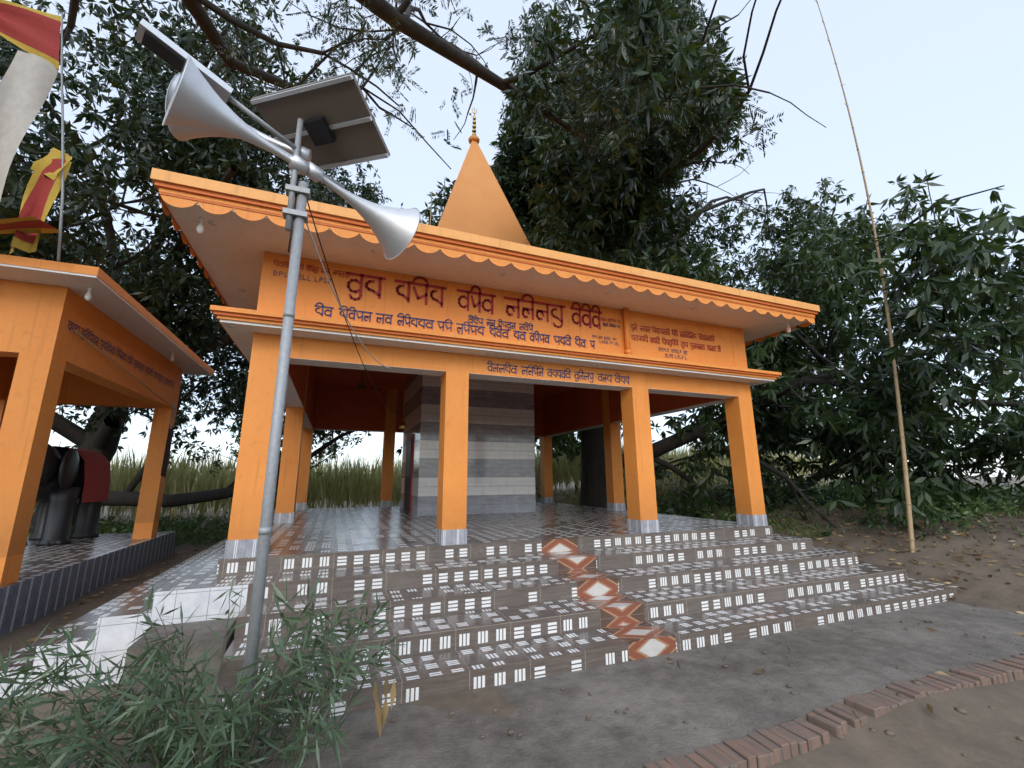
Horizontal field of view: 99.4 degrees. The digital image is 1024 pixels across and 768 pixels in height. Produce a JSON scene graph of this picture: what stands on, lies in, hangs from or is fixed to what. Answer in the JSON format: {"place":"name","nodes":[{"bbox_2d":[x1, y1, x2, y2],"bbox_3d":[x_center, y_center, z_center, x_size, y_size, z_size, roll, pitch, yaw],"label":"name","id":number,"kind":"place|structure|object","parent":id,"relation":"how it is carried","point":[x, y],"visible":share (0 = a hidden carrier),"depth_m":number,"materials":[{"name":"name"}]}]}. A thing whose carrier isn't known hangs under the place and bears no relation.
{"place":"outdoors","nodes":[
{"label":"outdoors","id":0,"kind":"place"},
{"bbox_2d":[33,436,843,521],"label":"sugarcane field","id":1,"kind":"structure","parent":0,"point":[337,486],"depth_m":19.82,"materials":[{"name":"plant"}]},
{"bbox_2d":[59,0,825,211],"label":"overhead tree","id":2,"kind":"object","parent":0,"point":[590,71],"depth_m":9.21,"materials":[{"name":"green plant"}]},
{"bbox_2d":[0,477,1023,767],"bbox_3d":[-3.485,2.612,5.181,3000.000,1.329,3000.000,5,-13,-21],"label":"terrain","id":3,"kind":"structure","parent":0,"point":[978,733],"depth_m":4.06,"materials":[{"name":"brown soil"}]},
{"bbox_2d":[0,254,213,635],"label":"small pavilion","id":4,"kind":"structure","parent":3,"relation":"on","point":[49,360],"depth_m":6.83,"materials":[{"name":"orange paint"}]},
{"bbox_2d":[0,0,71,260],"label":"flag staff with pennants","id":5,"kind":"object","parent":4,"relation":"on","point":[27,81],"visible":1,"depth_m":6.17,"materials":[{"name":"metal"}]},
{"bbox_2d":[26,444,109,545],"bbox_3d":[-10.337,2.436,9.690,1.320,2.155,2.925,5,-13,-21],"label":"elephant statue","id":6,"kind":"object","parent":4,"relation":"on","point":[69,477],"visible":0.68,"depth_m":9.66,"materials":[{"name":"grey stone"}]},
{"bbox_2d":[68,320,173,387],"bbox_3d":[-7.628,-0.432,8.772,0.001,0.228,4.790,5,-13,-21],"label":"painted lettering","id":7,"kind":"object","parent":4,"relation":"attached to","point":[118,354],"visible":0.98,"depth_m":7.99},
{"bbox_2d":[74,287,182,476],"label":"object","id":8,"kind":"object","parent":4,"relation":"attached to","point":[87,296],"visible":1,"depth_m":10.66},
{"bbox_2d":[118,618,235,704],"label":"concrete footing block","id":9,"kind":"structure","parent":3,"relation":"on","point":[204,636],"depth_m":4.08,"materials":[{"name":"grey concrete"}]},
{"bbox_2d":[0,571,408,767],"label":"shrub","id":10,"kind":"object","parent":3,"relation":"on","point":[170,735],"depth_m":2.60,"materials":[{"name":"green plant"}]},
{"bbox_2d":[373,670,395,736],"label":"dry shrub leaves","id":11,"kind":"object","parent":10,"relation":"attached to","point":[381,719],"visible":1,"depth_m":2.95,"materials":[{"name":"beige plant"}]},
{"bbox_2d":[0,0,540,533],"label":"old tree","id":12,"kind":"object","parent":3,"relation":"on","point":[188,320],"depth_m":12.77,"materials":[{"name":"green plant"}]},
{"bbox_2d":[190,424,364,508],"bbox_3d":[-9.426,2.528,17.942,7.178,6.648,7.585,5,-13,-21],"label":"shrub","id":13,"kind":"object","parent":3,"relation":"on","point":[319,434],"depth_m":18.00,"materials":[{"name":"green plant"}]},
{"bbox_2d":[135,19,419,767],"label":"loudspeaker pole with horns and solar panel","id":14,"kind":"object","parent":3,"relation":"on","point":[316,129],"visible":1,"depth_m":3.62,"materials":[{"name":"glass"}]},
{"bbox_2d":[288,179,397,414],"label":"pole cables","id":15,"kind":"object","parent":14,"relation":"attached to","point":[337,297],"visible":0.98,"depth_m":4.25,"materials":[{"name":"rubber"}]},
{"bbox_2d":[0,502,959,739],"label":"tiled steps","id":16,"kind":"structure","parent":3,"relation":"on","point":[494,601],"depth_m":5.54,"materials":[{"name":"tile"}]},
{"bbox_2d":[400,374,535,515],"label":"tiled wall","id":17,"kind":"structure","parent":16,"relation":"on","point":[501,460],"depth_m":12.19,"materials":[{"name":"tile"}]},
{"bbox_2d":[224,252,767,558],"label":"columns","id":18,"kind":"structure","parent":16,"relation":"on","point":[292,495],"depth_m":7.74,"materials":[{"name":"orange paint"}]},
{"bbox_2d":[265,251,739,436],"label":"temple beams and sign band","id":19,"kind":"structure","parent":18,"relation":"on","point":[566,405],"depth_m":7.96,"materials":[{"name":"orange paint"}]},
{"bbox_2d":[150,168,819,411],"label":"roof","id":20,"kind":"structure","parent":19,"relation":"on","point":[239,240],"depth_m":6.60,"materials":[{"name":"orange paint"}]},
{"bbox_2d":[344,372,406,427],"bbox_3d":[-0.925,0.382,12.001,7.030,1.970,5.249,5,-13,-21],"label":"ceiling fan","id":21,"kind":"object","parent":20,"relation":"hanging from","point":[402,424],"visible":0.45,"depth_m":10.78,"materials":[{"name":"metal"}]},
{"bbox_2d":[430,191,432,224],"bbox_3d":[-3.147,-3.863,16.127,0.063,7.501,0.169,-11,-16,41],"label":"rod","id":22,"kind":"object","parent":20,"relation":"on","point":[431,207],"visible":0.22,"depth_m":16.79,"materials":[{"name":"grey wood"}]},
{"bbox_2d":[437,140,530,245],"bbox_3d":[-1.366,-4.649,14.906,3.300,8.500,3.300,5,-13,-21],"label":"temple spire","id":23,"kind":"object","parent":20,"relation":"on","point":[477,203],"visible":0.33,"depth_m":14.11,"materials":[{"name":"orange paint"}]},
{"bbox_2d":[468,107,479,144],"bbox_3d":[-1.400,-9.516,15.960,0.442,1.520,0.420,5,-13,-21],"label":"roof finial","id":24,"kind":"object","parent":23,"relation":"on","point":[473,137],"visible":0.98,"depth_m":15.86,"materials":[{"name":"gold metal"}]},
{"bbox_2d":[196,217,790,394],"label":"light bulbs","id":25,"kind":"object","parent":20,"relation":"attached to","point":[200,228],"visible":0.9,"depth_m":8.06,"materials":[{"name":"white glass"}]},
{"bbox_2d":[273,259,720,383],"bbox_3d":[0.498,-0.829,7.550,8.361,1.506,0.004,5,-13,-21],"label":"painted lettering","id":26,"kind":"object","parent":19,"relation":"attached to","point":[480,293],"visible":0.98,"depth_m":7.29,"materials":[{"name":"red paint"}]},
{"bbox_2d":[541,538,676,660],"bbox_3d":[1.148,2.724,5.804,0.640,1.000,2.124,5,-13,-21],"label":"diamond tile pattern","id":27,"kind":"object","parent":16,"relation":"on","point":[622,617],"visible":0.96,"depth_m":5.46},
{"bbox_2d":[10,498,1023,750],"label":"fallen leaf litter","id":28,"kind":"object","parent":3,"relation":"on","point":[928,706],"visible":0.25,"depth_m":8.46,"materials":[{"name":"brown plant"}]},
{"bbox_2d":[28,477,1023,546],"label":"undergrowth clumps","id":29,"kind":"object","parent":3,"relation":"on","point":[191,530],"visible":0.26,"depth_m":13.25,"materials":[{"name":"green plant"}]},
{"bbox_2d":[58,601,1023,767],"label":"cement apron","id":30,"kind":"object","parent":3,"relation":"on","point":[734,698],"visible":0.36,"depth_m":3.83,"materials":[{"name":"grey concrete"}]},
{"bbox_2d":[535,432,580,493],"bbox_3d":[3.395,2.256,25.010,8.476,9.457,7.995,5,-13,-21],"label":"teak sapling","id":31,"kind":"object","parent":3,"relation":"on","point":[572,449],"depth_m":21.16,"materials":[{"name":"green plant"}]},
{"bbox_2d":[209,491,1023,545],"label":"ground cover grass","id":32,"kind":"structure","parent":3,"relation":"on","point":[904,526],"depth_m":10.97,"materials":[{"name":"green plant"}]},
{"bbox_2d":[539,474,832,507],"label":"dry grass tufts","id":33,"kind":"object","parent":3,"relation":"on","point":[663,487],"visible":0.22,"depth_m":20.83,"materials":[{"name":"plant"}]},
{"bbox_2d":[572,494,833,540],"bbox_3d":[5.605,4.833,16.259,5.918,1.352,12.860,5,-13,-21],"label":"bush","id":34,"kind":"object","parent":3,"relation":"on","point":[773,523],"visible":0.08,"depth_m":12.44,"materials":[{"name":"green plant"}]},
{"bbox_2d":[390,602,1023,756],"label":"pebbles and clods","id":35,"kind":"object","parent":3,"relation":"on","point":[840,737],"visible":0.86,"depth_m":3.65,"materials":[{"name":"soil"}]},
{"bbox_2d":[419,0,1023,538],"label":"mango tree","id":36,"kind":"object","parent":3,"relation":"on","point":[555,184],"depth_m":11.88,"materials":[{"name":"green plant"}]},
{"bbox_2d":[561,169,1023,535],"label":"mango tree","id":37,"kind":"object","parent":3,"relation":"on","point":[981,254],"depth_m":13.10,"materials":[{"name":"green plant"}]},
{"bbox_2d":[638,652,1023,767],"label":"brick border","id":38,"kind":"object","parent":3,"relation":"on","point":[763,747],"visible":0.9,"depth_m":3.44,"materials":[{"name":"brown brick"}]},
{"bbox_2d":[816,0,914,552],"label":"bamboo pole","id":39,"kind":"object","parent":3,"relation":"on","point":[908,503],"visible":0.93,"depth_m":9.54,"materials":[{"name":"brown wood"}]},
{"bbox_2d":[0,0,1023,477],"label":"sky","id":40,"kind":"structure","parent":0,"point":[936,86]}
]}

